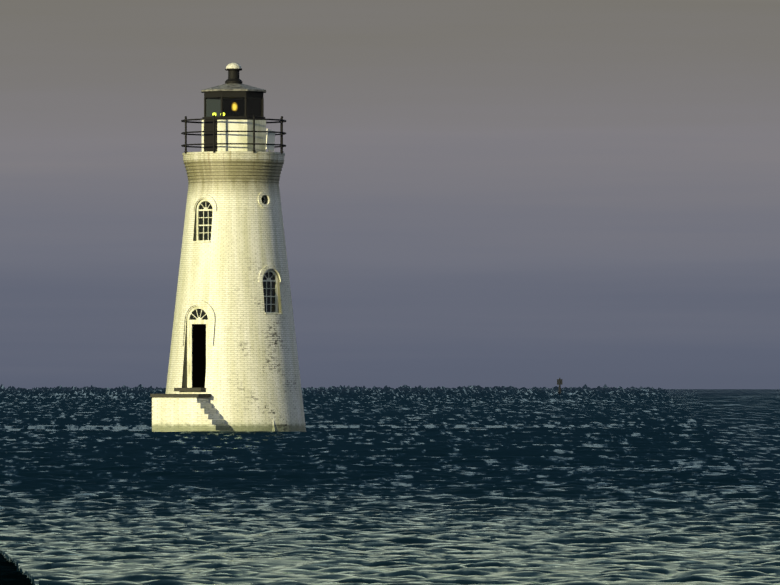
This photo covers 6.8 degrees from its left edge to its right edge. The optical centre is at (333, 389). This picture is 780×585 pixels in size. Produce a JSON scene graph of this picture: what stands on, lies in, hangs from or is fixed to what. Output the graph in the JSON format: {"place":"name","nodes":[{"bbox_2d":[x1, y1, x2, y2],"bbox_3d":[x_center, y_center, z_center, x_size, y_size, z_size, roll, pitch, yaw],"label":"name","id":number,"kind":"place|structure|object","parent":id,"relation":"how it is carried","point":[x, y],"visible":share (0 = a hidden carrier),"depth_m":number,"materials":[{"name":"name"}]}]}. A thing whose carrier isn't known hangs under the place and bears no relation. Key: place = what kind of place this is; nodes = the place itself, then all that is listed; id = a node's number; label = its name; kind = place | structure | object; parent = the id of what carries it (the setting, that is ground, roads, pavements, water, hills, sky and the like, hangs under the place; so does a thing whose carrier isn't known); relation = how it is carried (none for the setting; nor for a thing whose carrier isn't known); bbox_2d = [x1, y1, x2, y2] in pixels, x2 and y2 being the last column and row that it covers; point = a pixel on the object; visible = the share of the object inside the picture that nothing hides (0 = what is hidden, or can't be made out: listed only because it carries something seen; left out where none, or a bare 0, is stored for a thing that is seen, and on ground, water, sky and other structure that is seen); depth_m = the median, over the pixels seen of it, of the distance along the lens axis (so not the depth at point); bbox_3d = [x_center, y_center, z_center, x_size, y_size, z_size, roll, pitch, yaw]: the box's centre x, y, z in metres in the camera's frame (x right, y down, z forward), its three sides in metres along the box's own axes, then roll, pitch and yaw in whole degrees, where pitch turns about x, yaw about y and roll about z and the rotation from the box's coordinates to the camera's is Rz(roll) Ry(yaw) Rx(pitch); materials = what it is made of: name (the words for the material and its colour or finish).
{"place":"outdoors","nodes":[
{"label":"outdoors","id":0,"kind":"place"},
{"bbox_2d":[202,120,265,151],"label":"lantern base wall","id":1,"kind":"structure","parent":0,"point":[235,125],"depth_m":248.22,"materials":[{"name":"white paint"}]},
{"bbox_2d":[204,120,216,151],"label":"door","id":2,"kind":"structure","parent":1,"relation":"in","point":[208,126],"depth_m":248.57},
{"bbox_2d":[202,91,264,117],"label":"lantern room frame","id":3,"kind":"object","parent":1,"relation":"on","point":[222,94],"visible":0.65,"depth_m":248.36,"materials":[{"name":"black metal"}]},
{"bbox_2d":[201,83,265,92],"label":"lantern roof","id":4,"kind":"structure","parent":3,"relation":"on","point":[234,87],"depth_m":248.64,"materials":[{"name":"grey metal"}]},
{"bbox_2d":[225,68,241,83],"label":"ventilator stem","id":5,"kind":"object","parent":4,"relation":"on","point":[233,75],"visible":0.9,"depth_m":249.23,"materials":[{"name":"black metal"}]},
{"bbox_2d":[226,63,241,68],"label":"ventilator ball","id":6,"kind":"object","parent":5,"relation":"on","point":[233,65],"visible":0.9,"depth_m":249.22,"materials":[{"name":"white metal"}]},
{"bbox_2d":[206,97,261,116],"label":"lantern room windows","id":7,"kind":"structure","parent":3,"relation":"in","point":[233,106],"depth_m":248.47,"materials":[{"name":"black glass"}]},
{"bbox_2d":[0,384,779,584],"bbox_3d":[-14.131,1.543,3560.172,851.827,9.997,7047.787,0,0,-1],"label":"sea waves","id":8,"kind":"object","parent":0,"point":[479,485],"visible":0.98,"depth_m":100.88,"materials":[{"name":"liquid"}]},
{"bbox_2d":[0,389,779,584],"bbox_3d":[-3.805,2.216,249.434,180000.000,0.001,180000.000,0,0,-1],"label":"sea","id":9,"kind":"structure","parent":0,"point":[743,425],"depth_m":410.95,"materials":[{"name":"liquid"}]},
{"bbox_2d":[152,397,233,431],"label":"staircase","id":10,"kind":"structure","parent":9,"relation":"on","point":[174,414],"depth_m":246.62,"materials":[{"name":"white paint"}]},
{"bbox_2d":[150,394,210,396],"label":"landing slab","id":11,"kind":"structure","parent":10,"relation":"on","point":[180,395],"depth_m":246.69,"materials":[{"name":"grey concrete"}]},
{"bbox_2d":[166,151,305,431],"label":"lighthouse tower","id":12,"kind":"structure","parent":9,"relation":"on","point":[252,380],"depth_m":247.62,"materials":[{"name":"white brick"}]},
{"bbox_2d":[174,196,282,390],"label":"window frames and panes","id":13,"kind":"structure","parent":12,"relation":"attached to","point":[197,329],"depth_m":247.92,"materials":[{"name":"paint"}]},
{"bbox_2d":[180,191,282,345],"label":"brick arch hoods","id":14,"kind":"object","parent":12,"relation":"attached to","point":[207,307],"visible":0.88,"depth_m":247.86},
{"bbox_2d":[181,115,285,153],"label":"gallery railing","id":15,"kind":"object","parent":12,"relation":"on","point":[281,132],"visible":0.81,"depth_m":247.85,"materials":[{"name":"black metal"}]},
{"bbox_2d":[266,129,274,151],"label":"solar panel","id":16,"kind":"object","parent":12,"relation":"on","point":[270,138],"visible":0.75,"depth_m":248.28,"materials":[{"name":"white"}]},
{"bbox_2d":[272,419,276,430],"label":"prow foundation","id":17,"kind":"object","parent":9,"relation":"on","point":[274,427],"depth_m":247.16,"materials":[{"name":"white paint"}]},
{"bbox_2d":[557,378,561,394],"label":"channel marker beacon","id":18,"kind":"object","parent":9,"relation":"on","point":[559,381],"visible":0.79,"depth_m":2051.45,"materials":[{"name":"grey metal"}]},
{"bbox_2d":[0,0,779,388],"label":"sky","id":19,"kind":"structure","parent":0,"point":[528,194],"materials":[{"name":"grey"}]}
]}

